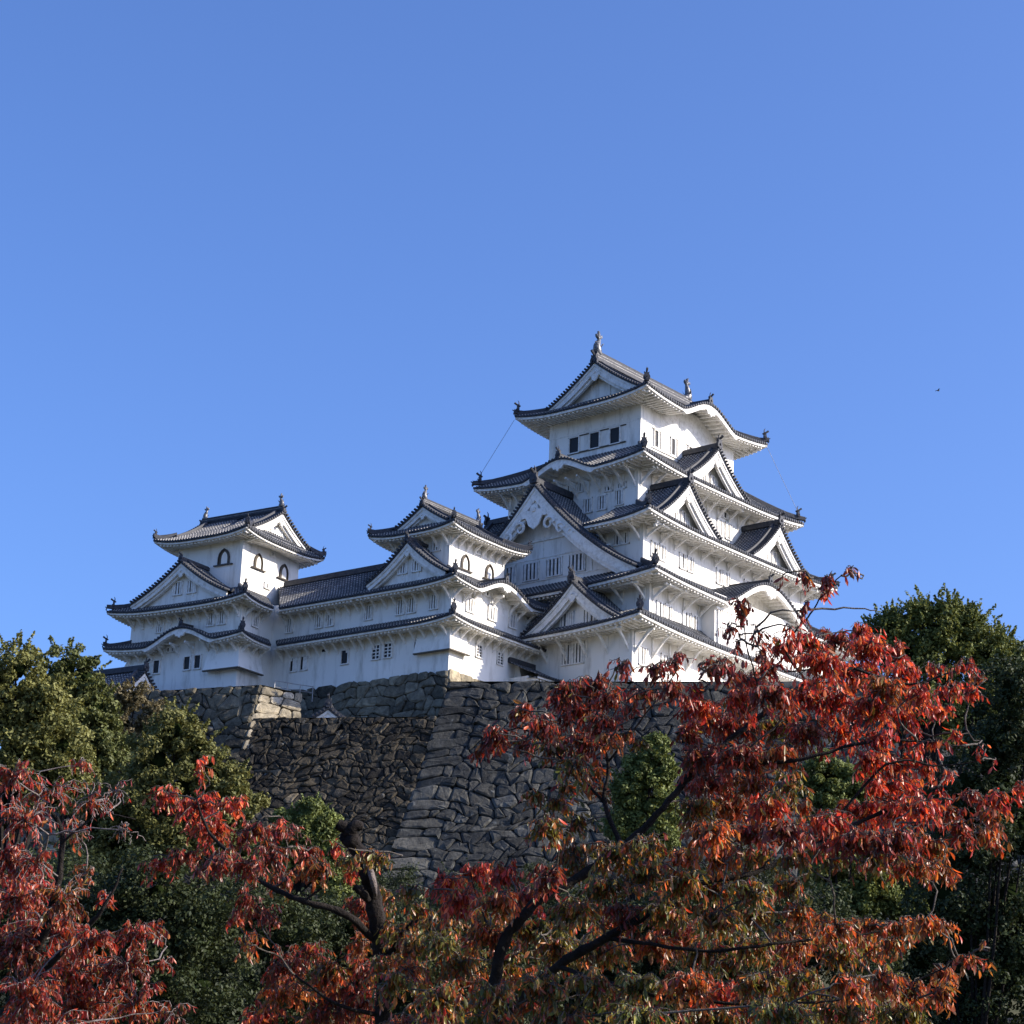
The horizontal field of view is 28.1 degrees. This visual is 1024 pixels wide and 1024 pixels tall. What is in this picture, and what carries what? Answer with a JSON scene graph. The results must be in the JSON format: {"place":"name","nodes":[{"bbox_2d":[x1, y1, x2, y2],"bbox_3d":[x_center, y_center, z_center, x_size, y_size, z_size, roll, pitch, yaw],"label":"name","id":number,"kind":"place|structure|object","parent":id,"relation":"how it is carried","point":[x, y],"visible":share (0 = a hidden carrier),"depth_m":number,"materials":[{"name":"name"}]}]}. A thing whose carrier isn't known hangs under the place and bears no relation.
{"place":"outdoors","nodes":[
{"label":"outdoors","id":0,"kind":"place"},
{"bbox_2d":[0,899,1023,1023],"bbox_3d":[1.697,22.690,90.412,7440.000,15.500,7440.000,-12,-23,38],"label":"ground","id":1,"kind":"structure","parent":0,"point":[1014,1011],"depth_m":99.32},
{"bbox_2d":[0,629,102,1002],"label":"evergreen tree","id":2,"kind":"object","parent":1,"relation":"on","point":[39,734],"visible":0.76,"depth_m":77.36,"materials":[{"name":"green plant"}]},
{"bbox_2d":[0,828,163,1023],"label":"evergreen shrub","id":3,"kind":"object","parent":1,"relation":"on","point":[4,918],"visible":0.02,"depth_m":45.79,"materials":[{"name":"green plant"}]},
{"bbox_2d":[36,635,132,1023],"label":"evergreen tree","id":4,"kind":"object","parent":1,"relation":"on","point":[98,716],"visible":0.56,"depth_m":83.67,"materials":[{"name":"green plant"}]},
{"bbox_2d":[0,757,196,1023],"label":"cherry tree","id":5,"kind":"object","parent":1,"relation":"on","point":[31,935],"visible":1,"depth_m":11.19,"materials":[{"name":"red plant"}]},
{"bbox_2d":[5,685,262,904],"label":"stone wall","id":6,"kind":"structure","parent":1,"relation":"on","point":[232,709],"depth_m":145.88,"materials":[{"name":"grey stone"}]},
{"bbox_2d":[91,658,158,692],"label":"gate turret","id":7,"kind":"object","parent":6,"relation":"on","point":[138,673],"visible":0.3,"depth_m":153.82,"materials":[{"name":"white paint"}]},
{"bbox_2d":[103,676,169,878],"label":"scrub tree","id":8,"kind":"object","parent":1,"relation":"on","point":[130,700],"visible":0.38,"depth_m":97.62,"materials":[{"name":"green plant"}]},
{"bbox_2d":[42,838,261,1023],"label":"evergreen shrub","id":9,"kind":"object","parent":1,"relation":"on","point":[190,914],"visible":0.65,"depth_m":39.63,"materials":[{"name":"green plant"}]},
{"bbox_2d":[47,696,270,978],"bbox_3d":[-11.201,13.602,62.750,6.870,15.828,3.801,-3,-19,16],"label":"evergreen tree","id":10,"kind":"object","parent":1,"relation":"on","point":[175,734],"visible":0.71,"depth_m":63.52,"materials":[{"name":"green plant"}]},
{"bbox_2d":[145,850,345,1023],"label":"evergreen shrub","id":11,"kind":"object","parent":1,"relation":"on","point":[321,927],"visible":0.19,"depth_m":43.62,"materials":[{"name":"green plant"}]},
{"bbox_2d":[137,755,433,1023],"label":"cherry tree","id":12,"kind":"object","parent":1,"relation":"on","point":[365,865],"visible":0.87,"depth_m":9.48,"materials":[{"name":"red plant"}]},
{"bbox_2d":[248,791,360,922],"bbox_3d":[-5.138,12.052,48.844,2.839,10.697,1.707,5,-18,-8],"label":"evergreen shrub","id":13,"kind":"object","parent":1,"relation":"on","point":[316,818],"visible":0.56,"depth_m":49.68,"materials":[{"name":"green plant"}]},
{"bbox_2d":[181,716,437,899],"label":"stone wall","id":14,"kind":"structure","parent":1,"relation":"on","point":[365,770],"depth_m":140.66,"materials":[{"name":"grey stone"}]},
{"bbox_2d":[233,685,301,750],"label":"stone wall","id":15,"kind":"structure","parent":14,"relation":"on","point":[275,702],"depth_m":146.47,"materials":[{"name":"beige stone"}]},
{"bbox_2d":[274,680,313,701],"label":"railing","id":16,"kind":"object","parent":15,"relation":"on","point":[293,689],"visible":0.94,"depth_m":149.19,"materials":[{"name":"silver metal"}]},
{"bbox_2d":[311,694,345,717],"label":"roof gable","id":17,"kind":"structure","parent":14,"relation":"on","point":[328,710],"depth_m":144.87,"materials":[{"name":"tile"}]},
{"bbox_2d":[288,670,447,717],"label":"stone wall","id":18,"kind":"structure","parent":14,"relation":"on","point":[421,694],"depth_m":149.31,"materials":[{"name":"grey stone"}]},
{"bbox_2d":[102,493,325,690],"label":"keep","id":19,"kind":"structure","parent":18,"relation":"on","point":[200,614],"depth_m":159.57,"materials":[{"name":"white paint"}]},
{"bbox_2d":[151,659,160,674],"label":"window","id":20,"kind":"structure","parent":19,"relation":"in","point":[156,664],"depth_m":159.06,"materials":[{"name":"black"}]},
{"bbox_2d":[155,618,164,633],"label":"window","id":21,"kind":"structure","parent":19,"relation":"in","point":[158,629],"depth_m":160.00,"materials":[{"name":"white"}]},
{"bbox_2d":[166,646,174,652],"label":"window","id":22,"kind":"structure","parent":19,"relation":"in","point":[168,649],"depth_m":158.75,"materials":[{"name":"black"}]},
{"bbox_2d":[182,655,191,670],"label":"window","id":23,"kind":"structure","parent":19,"relation":"in","point":[186,666],"depth_m":157.48,"materials":[{"name":"black"}]},
{"bbox_2d":[192,654,201,669],"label":"window","id":24,"kind":"structure","parent":19,"relation":"in","point":[197,659],"depth_m":156.94,"materials":[{"name":"black"}]},
{"bbox_2d":[205,611,215,626],"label":"window","id":25,"kind":"structure","parent":19,"relation":"in","point":[211,622],"depth_m":157.36,"materials":[{"name":"white paint"}]},
{"bbox_2d":[216,610,226,625],"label":"window","id":26,"kind":"structure","parent":19,"relation":"in","point":[222,616],"depth_m":156.86,"materials":[{"name":"white"}]},
{"bbox_2d":[213,548,232,566],"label":"window","id":27,"kind":"structure","parent":19,"relation":"in","point":[223,559],"depth_m":161.53,"materials":[{"name":"brown"}]},
{"bbox_2d":[251,611,259,628],"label":"window","id":28,"kind":"structure","parent":19,"relation":"in","point":[255,624],"depth_m":157.17,"materials":[{"name":"white paint"}]},
{"bbox_2d":[251,553,265,572],"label":"window","id":29,"kind":"structure","parent":19,"relation":"in","point":[258,560],"depth_m":162.16,"materials":[{"name":"brown"}]},
{"bbox_2d":[264,581,270,589],"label":"window","id":30,"kind":"structure","parent":19,"relation":"in","point":[267,585],"depth_m":162.68,"materials":[{"name":"white paint"}]},
{"bbox_2d":[270,550,275,557],"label":"window","id":31,"kind":"structure","parent":19,"relation":"in","point":[272,554],"depth_m":163.75,"materials":[{"name":"white"}]},
{"bbox_2d":[277,564,288,580],"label":"window","id":32,"kind":"structure","parent":19,"relation":"in","point":[283,572],"depth_m":164.73,"materials":[{"name":"brown"}]},
{"bbox_2d":[269,563,384,691],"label":"corridor turret","id":33,"kind":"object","parent":18,"relation":"on","point":[318,619],"visible":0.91,"depth_m":155.87,"materials":[{"name":"white paint"}]},
{"bbox_2d":[284,618,293,633],"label":"window","id":34,"kind":"structure","parent":33,"relation":"in","point":[289,626],"depth_m":158.02,"materials":[{"name":"white"}]},
{"bbox_2d":[289,656,297,672],"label":"window","id":35,"kind":"structure","parent":33,"relation":"in","point":[293,665],"depth_m":156.56,"materials":[{"name":"white"}]},
{"bbox_2d":[299,655,307,670],"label":"window","id":36,"kind":"structure","parent":33,"relation":"in","point":[303,662],"depth_m":155.99,"materials":[{"name":"white"}]},
{"bbox_2d":[314,612,323,628],"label":"window","id":37,"kind":"structure","parent":33,"relation":"in","point":[318,623],"depth_m":156.25,"materials":[{"name":"white"}]},
{"bbox_2d":[325,610,334,627],"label":"window","id":38,"kind":"structure","parent":33,"relation":"in","point":[329,622],"depth_m":155.61,"materials":[{"name":"white"}]},
{"bbox_2d":[340,648,349,664],"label":"window","id":39,"kind":"structure","parent":33,"relation":"in","point":[344,657],"depth_m":153.64,"materials":[{"name":"black"}]},
{"bbox_2d":[363,604,372,620],"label":"window","id":40,"kind":"structure","parent":33,"relation":"in","point":[368,614],"depth_m":153.38,"materials":[{"name":"white paint"}]},
{"bbox_2d":[251,883,413,1016],"bbox_3d":[-3.750,12.266,45.327,4.666,8.219,2.711,4,-18,-4],"label":"evergreen shrub","id":41,"kind":"object","parent":1,"relation":"on","point":[345,933],"visible":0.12,"depth_m":45.70,"materials":[{"name":"green plant"}]},
{"bbox_2d":[338,853,440,982],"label":"evergreen shrub","id":42,"kind":"object","parent":1,"relation":"on","point":[399,878],"visible":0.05,"depth_m":87.81,"materials":[{"name":"green plant"}]},
{"bbox_2d":[391,858,514,992],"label":"evergreen shrub","id":43,"kind":"object","parent":1,"relation":"on","point":[438,899],"visible":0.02,"depth_m":85.70,"materials":[{"name":"green plant"}]},
{"bbox_2d":[363,881,564,1023],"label":"evergreen shrub","id":44,"kind":"object","parent":1,"relation":"on","point":[436,972],"visible":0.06,"depth_m":41.69,"materials":[{"name":"green plant"}]},
{"bbox_2d":[467,857,594,999],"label":"evergreen shrub","id":45,"kind":"object","parent":1,"relation":"on","point":[523,880],"visible":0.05,"depth_m":86.82,"materials":[{"name":"green plant"}]},
{"bbox_2d":[506,881,673,1023],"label":"evergreen shrub","id":46,"kind":"object","parent":1,"relation":"on","point":[580,933],"visible":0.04,"depth_m":43.72,"materials":[{"name":"green plant"}]},
{"bbox_2d":[596,731,685,930],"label":"evergreen shrub","id":47,"kind":"object","parent":1,"relation":"on","point":[636,801],"visible":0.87,"depth_m":74.58,"materials":[{"name":"green plant"}]},
{"bbox_2d":[580,861,788,1023],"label":"evergreen shrub","id":48,"kind":"object","parent":1,"relation":"on","point":[648,967],"visible":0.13,"depth_m":42.73,"materials":[{"name":"green plant"}]},
{"bbox_2d":[357,565,1023,1023],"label":"cherry tree","id":49,"kind":"object","parent":1,"relation":"on","point":[697,995],"visible":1,"depth_m":7.96,"materials":[{"name":"red plant"}]},
{"bbox_2d":[381,681,1023,922],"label":"stone wall","id":50,"kind":"structure","parent":1,"relation":"on","point":[460,808],"depth_m":137.17,"materials":[{"name":"grey stone"}]},
{"bbox_2d":[446,669,480,682],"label":"stone wall","id":51,"kind":"structure","parent":50,"relation":"on","point":[453,675],"depth_m":147.59,"materials":[{"name":"beige stone"}]},
{"bbox_2d":[351,485,551,681],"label":"keep","id":52,"kind":"structure","parent":51,"relation":"on","point":[440,592],"depth_m":151.79,"materials":[{"name":"white paint"}]},
{"bbox_2d":[371,644,380,660],"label":"window","id":53,"kind":"structure","parent":52,"relation":"in","point":[375,653],"depth_m":151.85,"materials":[{"name":"white paint"}]},
{"bbox_2d":[382,642,392,658],"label":"window","id":54,"kind":"structure","parent":52,"relation":"in","point":[387,647],"depth_m":151.19,"materials":[{"name":"white"}]},
{"bbox_2d":[395,599,404,615],"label":"window","id":55,"kind":"structure","parent":52,"relation":"in","point":[400,608],"depth_m":151.63,"materials":[{"name":"white paint"}]},
{"bbox_2d":[406,597,416,613],"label":"window","id":56,"kind":"structure","parent":52,"relation":"in","point":[411,604],"depth_m":151.02,"materials":[{"name":"white"}]},
{"bbox_2d":[428,593,438,610],"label":"window","id":57,"kind":"structure","parent":52,"relation":"in","point":[433,602],"depth_m":149.83,"materials":[{"name":"white"}]},
{"bbox_2d":[430,536,440,552],"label":"window","id":58,"kind":"structure","parent":52,"relation":"in","point":[433,548],"depth_m":152.86,"materials":[{"name":"white"}]},
{"bbox_2d":[458,554,472,573],"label":"window","id":59,"kind":"structure","parent":52,"relation":"in","point":[465,562],"depth_m":153.31,"materials":[{"name":"brown"}]},
{"bbox_2d":[465,597,475,613],"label":"window","id":60,"kind":"structure","parent":52,"relation":"in","point":[470,602],"depth_m":150.58,"materials":[{"name":"white paint"}]},
{"bbox_2d":[475,643,482,658],"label":"window","id":61,"kind":"structure","parent":52,"relation":"in","point":[478,650],"depth_m":150.52,"materials":[{"name":"white"}]},
{"bbox_2d":[482,591,492,597],"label":"window","id":62,"kind":"structure","parent":52,"relation":"in","point":[489,594],"depth_m":152.56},
{"bbox_2d":[483,564,493,579],"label":"window","id":63,"kind":"structure","parent":52,"relation":"in","point":[489,571],"depth_m":155.59,"materials":[{"name":"brown"}]},
{"bbox_2d":[487,605,496,622],"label":"window","id":64,"kind":"structure","parent":52,"relation":"in","point":[492,612],"depth_m":152.60,"materials":[{"name":"white"}]},
{"bbox_2d":[496,651,503,666],"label":"window","id":65,"kind":"structure","parent":52,"relation":"in","point":[499,659],"depth_m":152.47,"materials":[{"name":"white"}]},
{"bbox_2d":[508,612,517,629],"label":"window","id":66,"kind":"structure","parent":52,"relation":"in","point":[512,618],"depth_m":154.49,"materials":[{"name":"white paint"}]},
{"bbox_2d":[508,657,560,680],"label":"gate gallery","id":67,"kind":"object","parent":51,"relation":"on","point":[527,666],"visible":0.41,"depth_m":152.66,"materials":[{"name":"grey tile"}]},
{"bbox_2d":[471,331,862,681],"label":"castle keep","id":68,"kind":"structure","parent":50,"relation":"on","point":[646,524],"depth_m":162.21,"materials":[{"name":"white paint"}]},
{"bbox_2d":[560,643,572,666],"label":"window","id":69,"kind":"structure","parent":68,"relation":"in","point":[568,661],"depth_m":153.57,"materials":[{"name":"white"}]},
{"bbox_2d":[563,485,571,491],"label":"window","id":70,"kind":"structure","parent":68,"relation":"in","point":[568,487],"depth_m":166.13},
{"bbox_2d":[568,435,579,454],"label":"window","id":71,"kind":"structure","parent":68,"relation":"in","point":[573,442],"depth_m":170.73,"materials":[{"name":"black"}]},
{"bbox_2d":[572,641,584,664],"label":"window","id":72,"kind":"structure","parent":68,"relation":"in","point":[578,656],"depth_m":152.97,"materials":[{"name":"white"}]},
{"bbox_2d":[574,482,583,492],"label":"window","id":73,"kind":"structure","parent":68,"relation":"in","point":[580,488],"depth_m":165.36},
{"bbox_2d":[582,497,592,513],"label":"window","id":74,"kind":"structure","parent":68,"relation":"in","point":[587,503],"depth_m":164.27,"materials":[{"name":"white paint"}]},
{"bbox_2d":[588,430,600,449],"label":"window","id":75,"kind":"structure","parent":68,"relation":"in","point":[594,437],"depth_m":169.40,"materials":[{"name":"black"}]},
{"bbox_2d":[596,494,606,510],"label":"window","id":76,"kind":"structure","parent":68,"relation":"in","point":[601,504],"depth_m":163.39,"materials":[{"name":"white paint"}]},
{"bbox_2d":[604,484,613,492],"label":"window","id":77,"kind":"structure","parent":68,"relation":"in","point":[606,489],"depth_m":163.39,"materials":[{"name":"white"}]},
{"bbox_2d":[609,425,620,444],"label":"window","id":78,"kind":"structure","parent":68,"relation":"in","point":[614,432],"depth_m":168.09,"materials":[{"name":"black"}]},
{"bbox_2d":[612,532,620,546],"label":"window","id":79,"kind":"structure","parent":68,"relation":"in","point":[616,541],"depth_m":158.79,"materials":[{"name":"white"}]},
{"bbox_2d":[614,488,623,506],"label":"window","id":80,"kind":"structure","parent":68,"relation":"in","point":[618,494],"depth_m":162.40,"materials":[{"name":"white paint"}]},
{"bbox_2d":[617,481,626,489],"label":"window","id":81,"kind":"structure","parent":68,"relation":"in","point":[625,482],"depth_m":162.44,"materials":[{"name":"white"}]},
{"bbox_2d":[621,531,629,544],"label":"window","id":82,"kind":"structure","parent":68,"relation":"in","point":[625,535],"depth_m":158.21,"materials":[{"name":"white paint"}]},
{"bbox_2d":[638,645,647,665],"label":"window","id":83,"kind":"structure","parent":68,"relation":"in","point":[642,651],"depth_m":150.63,"materials":[{"name":"white"}]},
{"bbox_2d":[650,540,658,556],"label":"window","id":84,"kind":"structure","parent":68,"relation":"in","point":[654,544],"depth_m":158.02,"materials":[{"name":"white paint"}]},
{"bbox_2d":[653,429,658,448],"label":"window","id":85,"kind":"structure","parent":68,"relation":"in","point":[656,432],"depth_m":167.96,"materials":[{"name":"white"}]},
{"bbox_2d":[656,600,664,616],"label":"window","id":86,"kind":"structure","parent":68,"relation":"in","point":[660,606],"depth_m":153.72,"materials":[{"name":"white"}]},
{"bbox_2d":[659,543,666,561],"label":"window","id":87,"kind":"structure","parent":68,"relation":"in","point":[662,548],"depth_m":158.75,"materials":[{"name":"white paint"}]},
{"bbox_2d":[661,653,670,674],"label":"window","id":88,"kind":"structure","parent":68,"relation":"in","point":[664,656],"depth_m":152.74,"materials":[{"name":"white"}]},
{"bbox_2d":[664,603,672,619],"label":"window","id":89,"kind":"structure","parent":68,"relation":"in","point":[668,613],"depth_m":154.51,"materials":[{"name":"white"}]},
{"bbox_2d":[670,437,675,456],"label":"window","id":90,"kind":"structure","parent":68,"relation":"in","point":[672,440],"depth_m":169.65,"materials":[{"name":"white"}]},
{"bbox_2d":[679,552,686,570],"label":"window","id":91,"kind":"structure","parent":68,"relation":"in","point":[682,556],"depth_m":160.74,"materials":[{"name":"white"}]},
{"bbox_2d":[682,610,690,626],"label":"window","id":92,"kind":"structure","parent":68,"relation":"in","point":[686,616],"depth_m":156.18,"materials":[{"name":"white"}]},
{"bbox_2d":[687,555,694,573],"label":"window","id":93,"kind":"structure","parent":68,"relation":"in","point":[690,560],"depth_m":161.53,"materials":[{"name":"white"}]},
{"bbox_2d":[690,613,698,630],"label":"window","id":94,"kind":"structure","parent":68,"relation":"in","point":[694,621],"depth_m":157.02,"materials":[{"name":"white paint"}]},
{"bbox_2d":[716,567,723,585],"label":"window","id":95,"kind":"structure","parent":68,"relation":"in","point":[719,572],"depth_m":164.43,"materials":[{"name":"white"}]},
{"bbox_2d":[717,518,723,537],"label":"window","id":96,"kind":"structure","parent":68,"relation":"in","point":[720,523],"depth_m":169.61,"materials":[{"name":"white"}]},
{"bbox_2d":[720,510,729,519],"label":"window","id":97,"kind":"structure","parent":68,"relation":"in","point":[726,515],"depth_m":170.57,"materials":[{"name":"black"}]},
{"bbox_2d":[723,570,729,586],"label":"window","id":98,"kind":"structure","parent":68,"relation":"in","point":[726,575],"depth_m":165.16,"materials":[{"name":"white paint"}]},
{"bbox_2d":[725,521,731,540],"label":"window","id":99,"kind":"structure","parent":68,"relation":"in","point":[728,527],"depth_m":170.42,"materials":[{"name":"white paint"}]},
{"bbox_2d":[672,840,824,972],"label":"evergreen shrub","id":100,"kind":"object","parent":1,"relation":"on","point":[769,879],"visible":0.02,"depth_m":83.81,"materials":[{"name":"green plant"}]},
{"bbox_2d":[735,873,909,1023],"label":"evergreen shrub","id":101,"kind":"object","parent":1,"relation":"on","point":[821,903],"visible":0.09,"depth_m":44.91,"materials":[{"name":"green plant"}]},
{"bbox_2d":[792,745,931,966],"bbox_3d":[9.696,13.560,56.885,4.603,13.817,2.532,10,-19,-22],"label":"evergreen shrub","id":102,"kind":"object","parent":1,"relation":"on","point":[830,784],"visible":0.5,"depth_m":57.55,"materials":[{"name":"green plant"}]},
{"bbox_2d":[860,645,1023,1023],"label":"evergreen tree","id":103,"kind":"object","parent":1,"relation":"on","point":[996,921],"visible":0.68,"depth_m":51.52,"materials":[{"name":"green plant"}]},
{"bbox_2d":[860,583,1023,996],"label":"conifer tree","id":104,"kind":"object","parent":1,"relation":"on","point":[954,630],"visible":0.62,"depth_m":69.55,"materials":[{"name":"green plant"}]},
{"bbox_2d":[0,0,1023,747],"label":"sky","id":105,"kind":"structure","parent":0,"point":[322,255],"materials":[{"name":"blue"}]}
]}

